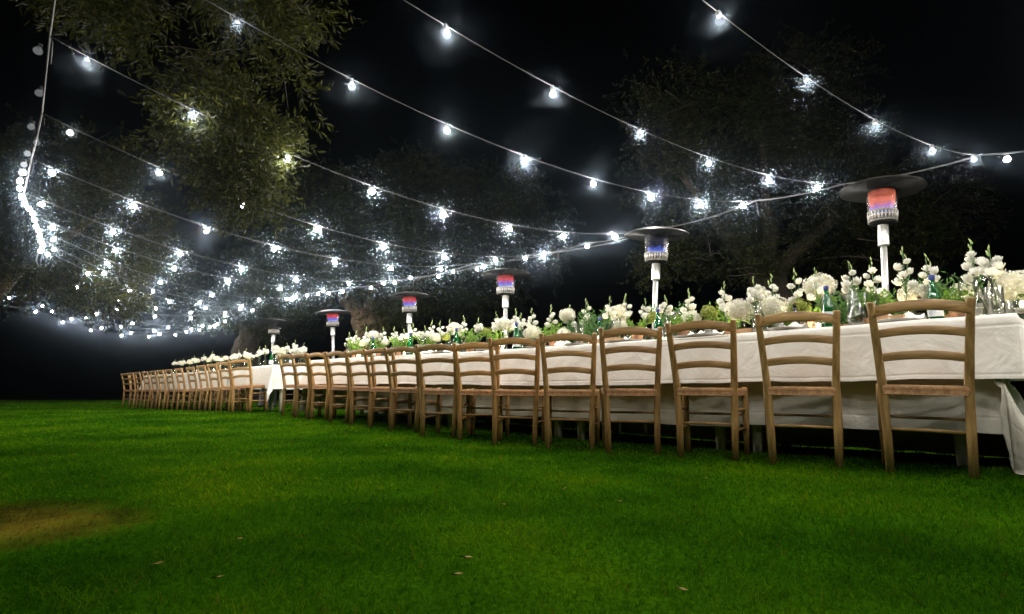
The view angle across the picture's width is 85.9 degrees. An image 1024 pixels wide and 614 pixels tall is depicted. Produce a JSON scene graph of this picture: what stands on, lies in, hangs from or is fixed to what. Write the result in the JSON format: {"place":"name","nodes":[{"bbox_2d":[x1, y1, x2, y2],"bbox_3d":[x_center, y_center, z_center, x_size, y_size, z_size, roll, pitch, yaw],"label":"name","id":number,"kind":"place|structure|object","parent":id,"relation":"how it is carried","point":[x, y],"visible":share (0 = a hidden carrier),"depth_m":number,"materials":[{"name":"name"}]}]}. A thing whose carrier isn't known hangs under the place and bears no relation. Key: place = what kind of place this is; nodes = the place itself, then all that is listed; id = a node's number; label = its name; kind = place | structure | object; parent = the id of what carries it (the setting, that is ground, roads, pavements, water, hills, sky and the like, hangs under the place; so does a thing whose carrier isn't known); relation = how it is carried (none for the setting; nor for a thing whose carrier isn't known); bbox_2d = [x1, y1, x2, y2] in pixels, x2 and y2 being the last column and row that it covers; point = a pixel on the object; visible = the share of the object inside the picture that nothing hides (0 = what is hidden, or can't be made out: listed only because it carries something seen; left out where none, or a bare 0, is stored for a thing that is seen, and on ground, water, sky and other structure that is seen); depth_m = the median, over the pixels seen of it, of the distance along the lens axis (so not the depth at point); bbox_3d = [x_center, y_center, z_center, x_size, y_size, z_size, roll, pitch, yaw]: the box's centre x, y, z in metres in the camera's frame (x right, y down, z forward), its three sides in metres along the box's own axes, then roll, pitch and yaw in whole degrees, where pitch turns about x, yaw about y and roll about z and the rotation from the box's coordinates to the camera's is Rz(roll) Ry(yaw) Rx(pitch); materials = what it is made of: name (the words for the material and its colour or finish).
{"place":"outdoors","nodes":[
{"label":"outdoors","id":0,"kind":"place"},
{"bbox_2d":[18,0,55,267],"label":"light cable","id":1,"kind":"object","parent":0,"point":[40,88],"visible":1,"depth_m":5.25,"materials":[{"name":"white plastic"}]},
{"bbox_2d":[0,391,1023,613],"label":"lawn ground","id":2,"kind":"structure","parent":0,"point":[74,395],"depth_m":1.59,"materials":[{"name":"green plant"}]},
{"bbox_2d":[0,102,208,334],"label":"olive tree","id":3,"kind":"object","parent":2,"relation":"on","point":[25,243],"visible":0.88,"depth_m":11.76,"materials":[{"name":"green plant"}]},
{"bbox_2d":[127,373,151,406],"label":"ladder back chair","id":4,"kind":"object","parent":2,"relation":"on","point":[131,390],"visible":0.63,"depth_m":13.57,"materials":[{"name":"brown wood"}]},
{"bbox_2d":[134,372,159,407],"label":"ladder back chair","id":5,"kind":"object","parent":2,"relation":"on","point":[141,384],"visible":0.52,"depth_m":13.10,"materials":[{"name":"brown wood"}]},
{"bbox_2d":[141,371,167,407],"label":"ladder back chair","id":6,"kind":"object","parent":2,"relation":"on","point":[148,383],"visible":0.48,"depth_m":12.69,"materials":[{"name":"brown wood"}]},
{"bbox_2d":[149,371,175,408],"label":"ladder back chair","id":7,"kind":"object","parent":2,"relation":"on","point":[157,390],"visible":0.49,"depth_m":12.30,"materials":[{"name":"brown wood"}]},
{"bbox_2d":[156,370,182,409],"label":"ladder back chair","id":8,"kind":"object","parent":2,"relation":"on","point":[165,390],"visible":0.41,"depth_m":11.85,"materials":[{"name":"brown wood"}]},
{"bbox_2d":[164,369,193,409],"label":"ladder back chair","id":9,"kind":"object","parent":2,"relation":"on","point":[173,390],"visible":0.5,"depth_m":11.51,"materials":[{"name":"brown wood"}]},
{"bbox_2d":[9,0,366,241],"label":"olive tree","id":10,"kind":"object","parent":2,"relation":"on","point":[219,98],"visible":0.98,"depth_m":4.83,"materials":[{"name":"green plant"}]},
{"bbox_2d":[174,368,204,409],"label":"ladder back chair","id":11,"kind":"object","parent":2,"relation":"on","point":[184,389],"visible":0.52,"depth_m":11.05,"materials":[{"name":"brown wood"}]},
{"bbox_2d":[185,367,216,410],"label":"ladder back chair","id":12,"kind":"object","parent":2,"relation":"on","point":[196,389],"visible":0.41,"depth_m":10.68,"materials":[{"name":"brown wood"}]},
{"bbox_2d":[196,365,228,410],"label":"ladder back chair","id":13,"kind":"object","parent":2,"relation":"on","point":[207,388],"visible":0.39,"depth_m":10.27,"materials":[{"name":"brown wood"}]},
{"bbox_2d":[206,363,239,410],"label":"ladder back chair","id":14,"kind":"object","parent":2,"relation":"on","point":[218,394],"visible":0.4,"depth_m":9.87,"materials":[{"name":"brown wood"}]},
{"bbox_2d":[217,362,252,410],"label":"ladder back chair","id":15,"kind":"object","parent":2,"relation":"on","point":[223,387],"visible":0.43,"depth_m":9.45,"materials":[{"name":"brown wood"}]},
{"bbox_2d":[203,372,267,410],"bbox_3d":[-5.693,1.746,11.336,1.942,0.809,1.000,-8,-12,43],"label":"banquet table","id":16,"kind":"object","parent":2,"relation":"on","point":[235,403],"visible":0.11,"depth_m":10.53,"materials":[{"name":"brown wood"}]},
{"bbox_2d":[193,370,278,390],"bbox_3d":[-5.685,1.524,11.356,1.920,0.410,1.047,-8,-12,43],"label":"tablecloth","id":17,"kind":"object","parent":16,"relation":"on","point":[214,382],"visible":0.16,"depth_m":11.05,"materials":[{"name":"white fabric"}]},
{"bbox_2d":[227,359,267,411],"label":"ladder back chair","id":18,"kind":"object","parent":2,"relation":"on","point":[251,386],"visible":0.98,"depth_m":8.92,"materials":[{"name":"brown wood"}]},
{"bbox_2d":[153,221,345,401],"bbox_3d":[-9.713,0.254,20.631,7.767,7.115,4.342,0,-9,0],"label":"olive tree","id":19,"kind":"object","parent":2,"relation":"on","point":[251,338],"visible":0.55,"depth_m":20.19,"materials":[{"name":"green plant"}]},
{"bbox_2d":[232,150,1023,318],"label":"light cable","id":20,"kind":"object","parent":19,"relation":"attached to","point":[979,155],"visible":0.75,"depth_m":7.75,"materials":[{"name":"plastic"}]},
{"bbox_2d":[40,229,305,298],"bbox_3d":[-6.659,-0.528,11.998,0.066,0.543,6.613,-3,-9,17],"label":"light string","id":21,"kind":"object","parent":20,"relation":"hanging from","point":[53,236],"visible":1,"depth_m":10.54,"materials":[{"name":"white plastic"}]},
{"bbox_2d":[36,217,346,289],"bbox_3d":[-5.644,-0.707,11.067,0.075,0.468,6.484,-5,-10,28],"label":"light string","id":22,"kind":"object","parent":20,"relation":"hanging from","point":[167,263],"visible":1,"depth_m":9.83,"materials":[{"name":"white plastic"}]},
{"bbox_2d":[25,192,408,282],"bbox_3d":[-4.379,-0.828,9.968,0.074,0.559,6.954,-6,-11,34],"label":"light string","id":23,"kind":"object","parent":20,"relation":"hanging from","point":[43,201],"visible":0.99,"depth_m":8.63,"materials":[{"name":"white plastic"}]},
{"bbox_2d":[33,159,473,267],"bbox_3d":[-3.071,-1.017,8.698,0.082,0.567,6.971,-7,-11,40],"label":"light string","id":24,"kind":"object","parent":20,"relation":"hanging from","point":[54,169],"visible":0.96,"depth_m":7.45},
{"bbox_2d":[43,113,554,258],"bbox_3d":[-1.771,-1.124,7.728,0.065,0.647,7.469,-8,-12,44],"label":"light string","id":25,"kind":"object","parent":20,"relation":"hanging from","point":[70,128],"visible":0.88,"depth_m":6.89,"materials":[{"name":"white plastic"}]},
{"bbox_2d":[51,36,617,235],"bbox_3d":[-0.454,-1.306,6.388,7.620,0.691,0.076,7,-11,-39],"label":"light string","id":26,"kind":"object","parent":20,"relation":"hanging from","point":[192,110],"visible":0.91,"depth_m":5.22,"materials":[{"name":"white plastic"}]},
{"bbox_2d":[206,0,743,203],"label":"light string","id":27,"kind":"object","parent":20,"relation":"hanging from","point":[238,19],"visible":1,"depth_m":4.65,"materials":[{"name":"white plastic"}]},
{"bbox_2d":[404,0,828,185],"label":"light string","id":28,"kind":"object","parent":20,"relation":"hanging from","point":[446,29],"visible":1,"depth_m":4.24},
{"bbox_2d":[703,0,975,157],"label":"light string","id":29,"kind":"object","parent":20,"relation":"hanging from","point":[718,13],"visible":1,"depth_m":3.74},
{"bbox_2d":[257,318,290,406],"bbox_3d":[-6.146,1.418,14.049,0.784,2.250,0.784,-1,-15,0],"label":"patio heater","id":30,"kind":"object","parent":2,"relation":"on","point":[275,322],"visible":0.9,"depth_m":14.14,"materials":[{"name":"white metal"}]},
{"bbox_2d":[242,389,314,410],"bbox_3d":[-4.279,1.518,10.012,1.942,0.796,1.000,-8,-12,43],"label":"banquet table","id":31,"kind":"object","parent":2,"relation":"on","point":[271,401],"visible":0.14,"depth_m":10.36,"materials":[{"name":"brown wood"}]},
{"bbox_2d":[228,365,305,399],"bbox_3d":[-4.207,1.392,9.992,2.056,0.592,1.271,-8,-12,43],"label":"tablecloth","id":32,"kind":"object","parent":31,"relation":"on","point":[269,377],"visible":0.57,"depth_m":9.24,"materials":[{"name":"white fabric"}]},
{"bbox_2d":[277,353,321,416],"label":"ladder back chair","id":33,"kind":"object","parent":2,"relation":"on","point":[284,374],"visible":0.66,"depth_m":7.59,"materials":[{"name":"brown wood"}]},
{"bbox_2d":[292,353,335,418],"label":"ladder back chair","id":34,"kind":"object","parent":2,"relation":"on","point":[308,386],"visible":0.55,"depth_m":7.31,"materials":[{"name":"brown wood"}]},
{"bbox_2d":[306,352,349,419],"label":"ladder back chair","id":35,"kind":"object","parent":2,"relation":"on","point":[326,374],"visible":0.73,"depth_m":7.04,"materials":[{"name":"brown wood"}]},
{"bbox_2d":[315,309,349,358],"bbox_3d":[-4.058,1.179,12.505,0.784,2.250,0.784,-3,-7,0],"label":"patio heater","id":36,"kind":"object","parent":2,"relation":"on","point":[332,324],"visible":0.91,"depth_m":12.52,"materials":[{"name":"white metal"}]},
{"bbox_2d":[324,351,368,423],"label":"ladder back chair","id":37,"kind":"object","parent":2,"relation":"on","point":[331,375],"visible":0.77,"depth_m":6.61,"materials":[{"name":"brown wood"}]},
{"bbox_2d":[324,409,413,419],"bbox_3d":[-2.009,1.149,7.718,1.492,0.786,1.000,-8,-12,43],"label":"banquet table","id":38,"kind":"object","parent":2,"relation":"on","point":[375,415],"visible":0.04,"depth_m":7.44,"materials":[{"name":"brown wood"}]},
{"bbox_2d":[299,355,478,420],"bbox_3d":[-1.573,1.100,7.426,2.693,0.791,1.350,-8,-12,42],"label":"under cloth","id":39,"kind":"object","parent":38,"relation":"on","point":[366,394],"visible":0.1,"depth_m":7.04,"materials":[{"name":"beige fabric"}]},
{"bbox_2d":[293,356,383,392],"bbox_3d":[-1.951,0.975,7.691,1.986,0.482,1.330,-8,-12,43],"label":"tablecloth","id":40,"kind":"object","parent":39,"relation":"on","point":[340,379],"visible":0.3,"depth_m":7.24,"materials":[{"name":"white fabric"}]},
{"bbox_2d":[344,349,397,425],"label":"ladder back chair","id":41,"kind":"object","parent":2,"relation":"on","point":[351,375],"visible":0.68,"depth_m":6.27,"materials":[{"name":"brown wood"}]},
{"bbox_2d":[363,348,416,428],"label":"ladder back chair","id":42,"kind":"object","parent":2,"relation":"on","point":[368,363],"visible":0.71,"depth_m":5.91,"materials":[{"name":"brown wood"}]},
{"bbox_2d":[221,135,585,358],"bbox_3d":[-3.177,-1.058,16.624,11.022,8.530,4.973,0,-9,0],"label":"olive tree","id":43,"kind":"object","parent":2,"relation":"on","point":[369,314],"visible":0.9,"depth_m":16.28,"materials":[{"name":"green plant"}]},
{"bbox_2d":[272,237,623,300],"bbox_3d":[-2.457,-0.573,12.124,10.759,0.316,0.390,-6,-11,36],"label":"light cable","id":44,"kind":"object","parent":43,"relation":"attached to","point":[458,271],"visible":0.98,"depth_m":11.13,"materials":[{"name":"plastic"}]},
{"bbox_2d":[388,291,429,334],"bbox_3d":[-1.911,0.834,10.253,0.784,2.250,0.784,-1,-9,0],"label":"patio heater","id":45,"kind":"object","parent":2,"relation":"on","point":[409,295],"visible":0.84,"depth_m":10.30,"materials":[{"name":"white metal"}]},
{"bbox_2d":[383,346,441,431],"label":"ladder back chair","id":46,"kind":"object","parent":2,"relation":"on","point":[410,391],"visible":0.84,"depth_m":5.57,"materials":[{"name":"brown wood"}]},
{"bbox_2d":[383,353,490,426],"bbox_3d":[-0.922,1.015,6.693,1.492,0.798,1.000,-8,-12,43],"label":"banquet table","id":47,"kind":"object","parent":2,"relation":"on","point":[487,419],"visible":0.03,"depth_m":6.39,"materials":[{"name":"brown wood"}]},
{"bbox_2d":[379,351,482,384],"bbox_3d":[-0.583,0.731,6.407,1.800,0.367,1.093,-8,-12,43],"label":"tablecloth","id":48,"kind":"object","parent":47,"relation":"on","point":[440,379],"visible":0.38,"depth_m":5.90,"materials":[{"name":"white fabric"}]},
{"bbox_2d":[458,328,481,351],"bbox_3d":[-0.471,0.393,6.282,0.304,0.294,0.279,8,-12,-42],"label":"herb pot","id":49,"kind":"object","parent":48,"relation":"on","point":[470,338],"visible":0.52,"depth_m":6.26,"materials":[{"name":"ceramic"}]},
{"bbox_2d":[494,316,511,348],"bbox_3d":[-0.086,0.299,6.004,0.216,0.405,0.208,-7,-11,40],"label":"hydrangea arrangement","id":50,"kind":"object","parent":48,"relation":"on","point":[503,324],"visible":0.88,"depth_m":5.96,"materials":[{"name":"white plant"}]},
{"bbox_2d":[415,344,475,437],"bbox_3d":[-0.628,0.790,5.207,0.427,0.846,0.474,-3,-9,20],"label":"ladder back chair","id":51,"kind":"object","parent":2,"relation":"on","point":[423,374],"visible":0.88,"depth_m":5.09,"materials":[{"name":"brown wood"}]},
{"bbox_2d":[452,342,509,439],"bbox_3d":[-0.272,0.762,4.995,0.427,0.846,0.474,-2,-9,12],"label":"ladder back chair","id":52,"kind":"object","parent":2,"relation":"on","point":[468,393],"visible":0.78,"depth_m":4.87,"materials":[{"name":"brown wood"}]},
{"bbox_2d":[480,268,530,348],"bbox_3d":[-0.099,0.539,8.323,0.784,2.250,0.784,0,-9,0],"label":"patio heater","id":53,"kind":"object","parent":2,"relation":"on","point":[505,274],"visible":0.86,"depth_m":8.37,"materials":[{"name":"white metal"}]},
{"bbox_2d":[463,413,562,437],"bbox_3d":[0.166,0.880,5.668,1.492,0.808,1.000,-8,-12,43],"label":"banquet table","id":54,"kind":"object","parent":2,"relation":"on","point":[558,428],"visible":0.06,"depth_m":4.98,"materials":[{"name":"brown wood"}]},
{"bbox_2d":[421,352,646,434],"bbox_3d":[0.157,0.865,5.676,2.340,0.818,1.018,-8,-12,43],"label":"under cloth","id":55,"kind":"object","parent":54,"relation":"on","point":[562,402],"visible":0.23,"depth_m":5.27,"materials":[{"name":"beige fabric"}]},
{"bbox_2d":[481,339,655,385],"bbox_3d":[0.753,0.558,5.160,1.890,0.364,1.105,-8,-12,43],"label":"tablecloth","id":56,"kind":"object","parent":54,"relation":"on","point":[630,377],"visible":0.52,"depth_m":4.61,"materials":[{"name":"white fabric"}]},
{"bbox_2d":[522,325,540,347],"bbox_3d":[0.198,0.313,5.579,0.196,0.263,0.183,4,-9,-22],"label":"hydrangea arrangement","id":57,"kind":"object","parent":56,"relation":"on","point":[531,332],"visible":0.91,"depth_m":5.54,"materials":[{"name":"white plant"}]},
{"bbox_2d":[577,307,610,343],"bbox_3d":[0.804,0.203,5.309,0.390,0.410,0.417,1,-9,-9],"label":"herb pot","id":58,"kind":"object","parent":56,"relation":"on","point":[592,329],"visible":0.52,"depth_m":5.24,"materials":[{"name":"ceramic"}]},
{"bbox_2d":[488,337,544,445],"bbox_3d":[0.049,0.695,4.548,0.427,0.846,0.474,-1,-9,10],"label":"ladder back chair","id":59,"kind":"object","parent":2,"relation":"on","point":[498,410],"visible":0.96,"depth_m":4.40,"materials":[{"name":"brown wood"}]},
{"bbox_2d":[539,333,599,449],"bbox_3d":[0.449,0.642,4.206,0.427,0.846,0.474,-1,-9,11],"label":"ladder back chair","id":60,"kind":"object","parent":2,"relation":"on","point":[593,393],"visible":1,"depth_m":4.06,"materials":[{"name":"brown wood"}]},
{"bbox_2d":[598,327,662,454],"bbox_3d":[0.835,0.586,3.872,0.427,0.846,0.474,-1,-9,10],"label":"ladder back chair","id":61,"kind":"object","parent":2,"relation":"on","point":[606,392],"visible":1,"depth_m":3.72,"materials":[{"name":"brown wood"}]},
{"bbox_2d":[624,226,689,339],"bbox_3d":[1.609,0.224,6.217,0.729,2.250,0.729,2,-4,0],"label":"patio heater","id":62,"kind":"object","parent":2,"relation":"on","point":[656,234],"visible":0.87,"depth_m":6.21,"materials":[{"name":"white metal"}]},
{"bbox_2d":[577,418,752,449],"bbox_3d":[1.253,0.743,4.644,1.492,0.818,1.000,-8,-12,43],"label":"banquet table","id":63,"kind":"object","parent":2,"relation":"on","point":[720,436],"visible":0.03,"depth_m":4.34,"materials":[{"name":"brown wood"}]},
{"bbox_2d":[596,335,779,443],"bbox_3d":[1.414,0.701,4.491,1.170,0.801,1.018,-8,-12,43],"label":"under cloth","id":64,"kind":"object","parent":63,"relation":"on","point":[706,403],"visible":0.3,"depth_m":4.25,"materials":[{"name":"beige fabric"}]},
{"bbox_2d":[665,319,749,460],"bbox_3d":[1.270,0.533,3.554,0.427,0.846,0.474,-4,-10,29],"label":"ladder back chair","id":65,"kind":"object","parent":2,"relation":"on","point":[734,391],"visible":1,"depth_m":3.45,"materials":[{"name":"brown wood"}]},
{"bbox_2d":[754,310,843,468],"bbox_3d":[1.679,0.475,3.200,0.427,0.846,0.474,-4,-9,27],"label":"ladder back chair","id":66,"kind":"object","parent":2,"relation":"on","point":[833,391],"visible":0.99,"depth_m":3.07,"materials":[{"name":"brown wood"}]},
{"bbox_2d":[602,17,1015,326],"bbox_3d":[5.227,-1.602,10.113,7.095,7.399,3.334,0,-9,0],"label":"olive tree","id":67,"kind":"object","parent":2,"relation":"on","point":[764,264],"visible":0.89,"depth_m":9.85,"materials":[{"name":"green plant"}]},
{"bbox_2d":[751,425,978,465],"bbox_3d":[2.341,0.582,3.623,1.492,0.815,1.000,-8,-12,43],"label":"banquet table","id":68,"kind":"object","parent":2,"relation":"on","point":[960,442],"visible":0.06,"depth_m":3.77,"materials":[{"name":"brown wood"}]},
{"bbox_2d":[730,379,1023,474],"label":"under cloth","id":69,"kind":"object","parent":68,"relation":"on","point":[1000,415],"visible":0.49,"depth_m":3.34,"materials":[{"name":"fabric"}]},
{"bbox_2d":[655,313,1023,382],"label":"tablecloth","id":70,"kind":"object","parent":69,"relation":"on","point":[999,346],"visible":0.62,"depth_m":3.21,"materials":[{"name":"white fabric"}]},
{"bbox_2d":[700,305,717,329],"bbox_3d":[1.574,0.124,4.356,0.137,0.291,0.147,6,-10,-34],"label":"green flower arrangement","id":71,"kind":"object","parent":70,"relation":"on","point":[709,313],"visible":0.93,"depth_m":4.34,"materials":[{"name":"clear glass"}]},
{"bbox_2d":[717,282,731,331],"bbox_3d":[1.704,0.030,4.383,0.140,0.486,0.106,4,-9,-23],"label":"lisianthus vase","id":72,"kind":"object","parent":70,"relation":"on","point":[721,302],"visible":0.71,"depth_m":4.38,"materials":[{"name":"white glass"}]},
{"bbox_2d":[724,299,753,328],"bbox_3d":[1.704,0.083,4.106,0.220,0.295,0.213,2,-9,-10],"label":"hydrangea arrangement","id":73,"kind":"object","parent":70,"relation":"on","point":[738,309],"visible":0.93,"depth_m":4.06,"materials":[{"name":"white plant"}]},
{"bbox_2d":[746,276,764,313],"bbox_3d":[1.766,-0.011,3.979,0.116,0.440,0.122,-7,-11,37],"label":"flower vase","id":74,"kind":"object","parent":70,"relation":"on","point":[754,293],"visible":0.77,"depth_m":3.98,"materials":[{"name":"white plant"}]},
{"bbox_2d":[755,296,790,330],"bbox_3d":[1.926,0.063,4.036,0.244,0.311,0.225,-5,-10,31],"label":"hydrangea arrangement","id":75,"kind":"object","parent":70,"relation":"on","point":[772,306],"visible":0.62,"depth_m":3.98,"materials":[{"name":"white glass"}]},
{"bbox_2d":[786,268,803,304],"bbox_3d":[2.078,-0.039,4.035,0.114,0.513,0.125,-8,-12,41],"label":"flower","id":76,"kind":"object","parent":70,"relation":"on","point":[798,293],"visible":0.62,"depth_m":4.04,"materials":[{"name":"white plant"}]},
{"bbox_2d":[785,298,811,328],"bbox_3d":[1.972,0.058,3.782,0.162,0.240,0.161,1,-9,-6],"label":"green flower arrangement","id":77,"kind":"object","parent":70,"relation":"on","point":[801,305],"visible":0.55,"depth_m":3.74,"materials":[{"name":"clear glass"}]},
{"bbox_2d":[806,267,823,327],"bbox_3d":[2.159,-0.047,3.890,0.134,0.483,0.121,-5,-10,32],"label":"lisianthus vase","id":78,"kind":"object","parent":70,"relation":"on","point":[818,287],"visible":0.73,"depth_m":3.89,"materials":[{"name":"white glass"}]},
{"bbox_2d":[802,272,837,327],"bbox_3d":[2.256,-0.020,4.012,0.220,0.469,0.243,-8,-11,41],"label":"hydrangea arrangement","id":79,"kind":"object","parent":70,"relation":"on","point":[822,280],"visible":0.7,"depth_m":3.99,"materials":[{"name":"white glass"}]},
{"bbox_2d":[821,286,833,326],"bbox_3d":[2.059,0.004,3.591,0.075,0.288,0.074,-4,-10,26],"label":"water bottle","id":80,"kind":"object","parent":70,"relation":"on","point":[827,306],"visible":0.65,"depth_m":3.57,"materials":[{"name":"green glass"}]},
{"bbox_2d":[815,285,864,325],"bbox_3d":[2.422,0.038,4.056,0.342,0.368,0.366,-8,-12,42],"label":"herb pot","id":81,"kind":"object","parent":70,"relation":"on","point":[837,306],"visible":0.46,"depth_m":3.99,"materials":[{"name":"ceramic"}]},
{"bbox_2d":[841,260,861,322],"bbox_3d":[2.204,-0.083,3.583,0.130,0.455,0.120,-1,-9,8],"label":"lisianthus vase","id":82,"kind":"object","parent":70,"relation":"on","point":[846,284],"visible":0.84,"depth_m":3.57,"materials":[{"name":"clear glass"}]},
{"bbox_2d":[846,289,866,325],"bbox_3d":[2.135,0.004,3.420,0.114,0.234,0.112,0,-9,0],"label":"glass carafe","id":83,"kind":"object","parent":70,"relation":"on","point":[848,322],"visible":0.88,"depth_m":3.40,"materials":[{"name":"clear glass"}]},
{"bbox_2d":[853,287,894,316],"bbox_3d":[2.311,-0.004,3.515,0.219,0.278,0.227,-4,-9,23],"label":"herb pot","id":84,"kind":"object","parent":70,"relation":"on","point":[881,300],"visible":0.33,"depth_m":3.50,"materials":[{"name":"ceramic"}]},
{"bbox_2d":[863,257,884,300],"bbox_3d":[2.482,-0.088,3.769,0.121,0.526,0.138,-4,-10,24],"label":"flower","id":85,"kind":"object","parent":70,"relation":"on","point":[870,283],"visible":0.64,"depth_m":3.76,"materials":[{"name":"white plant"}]},
{"bbox_2d":[891,247,917,313],"bbox_3d":[2.506,-0.131,3.509,0.109,0.528,0.147,-2,-9,10],"label":"lisianthus vase","id":86,"kind":"object","parent":70,"relation":"on","point":[903,275],"visible":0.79,"depth_m":3.50,"materials":[{"name":"white glass"}]},
{"bbox_2d":[897,284,927,300],"bbox_3d":[2.625,-0.006,3.583,0.190,0.304,0.176,-9,-12,44],"label":"hydrangea arrangement","id":87,"kind":"object","parent":70,"relation":"on","point":[914,292],"visible":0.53,"depth_m":3.55,"materials":[{"name":"white plant"}]},
{"bbox_2d":[918,253,940,315],"bbox_3d":[2.654,-0.110,3.504,0.134,0.483,0.120,3,-9,-19],"label":"lisianthus vase","id":88,"kind":"object","parent":70,"relation":"on","point":[934,270],"visible":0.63,"depth_m":3.50,"materials":[{"name":"white glass"}]},
{"bbox_2d":[927,275,943,318],"bbox_3d":[2.542,-0.046,3.315,0.078,0.299,0.077,7,-11,-37],"label":"water bottle","id":89,"kind":"object","parent":70,"relation":"on","point":[933,292],"visible":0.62,"depth_m":3.30,"materials":[{"name":"green glass"}]},
{"bbox_2d":[904,271,984,317],"bbox_3d":[2.840,-0.057,3.585,0.430,0.405,0.371,-1,-9,9],"label":"herb pot","id":90,"kind":"object","parent":70,"relation":"on","point":[939,286],"visible":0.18,"depth_m":3.53,"materials":[{"name":"ceramic"}]},
{"bbox_2d":[937,286,972,317],"bbox_3d":[2.738,-0.012,3.409,0.208,0.261,0.200,3,-9,-20],"label":"herb pot","id":91,"kind":"object","parent":70,"relation":"on","point":[953,313],"visible":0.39,"depth_m":3.38,"materials":[{"name":"ceramic"}]},
{"bbox_2d":[961,238,987,314],"bbox_3d":[2.733,-0.162,3.246,0.110,0.505,0.125,-4,-9,24],"label":"flower","id":92,"kind":"object","parent":70,"relation":"on","point":[970,259],"visible":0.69,"depth_m":3.25,"materials":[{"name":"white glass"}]},
{"bbox_2d":[973,275,994,310],"bbox_3d":[2.645,-0.054,3.079,0.092,0.240,0.091,0,-9,0],"label":"wine glass","id":93,"kind":"object","parent":70,"relation":"on","point":[975,290],"visible":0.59,"depth_m":3.08,"materials":[{"name":"clear glass"}]},
{"bbox_2d":[977,245,1005,314],"bbox_3d":[2.749,-0.144,3.129,0.133,0.433,0.123,0,-9,-2],"label":"lisianthus vase","id":94,"kind":"object","parent":70,"relation":"on","point":[994,267],"visible":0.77,"depth_m":3.12,"materials":[{"name":"white glass"}]},
{"bbox_2d":[983,286,1005,314],"bbox_3d":[2.587,-0.029,2.949,0.085,0.150,0.084,0,-9,0],"label":"clear glass flower vase","id":95,"kind":"object","parent":70,"relation":"on","point":[1000,289],"visible":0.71,"depth_m":2.93,"materials":[{"name":"clear glass"}]},
{"bbox_2d":[987,270,1023,319],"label":"hydrangea arrangement","id":96,"kind":"object","parent":70,"relation":"on","point":[1012,284],"visible":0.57,"depth_m":3.13,"materials":[{"name":"white plant"}]},
{"bbox_2d":[839,175,926,315],"bbox_3d":[3.212,-0.007,4.724,0.651,2.250,0.651,3,-9,1],"label":"patio heater","id":97,"kind":"object","parent":2,"relation":"on","point":[882,188],"visible":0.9,"depth_m":4.79,"materials":[{"name":"white metal"}]},
{"bbox_2d":[866,297,979,479],"bbox_3d":[2.095,0.410,2.802,0.427,0.846,0.474,-4,-9,35],"label":"ladder back chair","id":98,"kind":"object","parent":2,"relation":"on","point":[884,389],"visible":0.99,"depth_m":2.67,"materials":[{"name":"brown wood"}]},
{"bbox_3d":[-7.107,1.949,12.664,1.942,0.810,1.000,-8,-12,43],"label":"banquet table","id":99,"kind":"object","parent":2,"relation":"on","visible":0},
{"bbox_2d":[166,372,228,390],"bbox_3d":[-7.100,1.737,12.682,1.920,0.399,1.058,-8,-12,43],"label":"tablecloth","id":100,"kind":"object","parent":99,"relation":"on","point":[181,379],"visible":0.2,"depth_m":12.23,"materials":[{"name":"white fabric"}]},
{"bbox_2d":[0,0,1023,391],"label":"sky","id":101,"kind":"structure","parent":0,"point":[956,67],"materials":[{"name":"black"}]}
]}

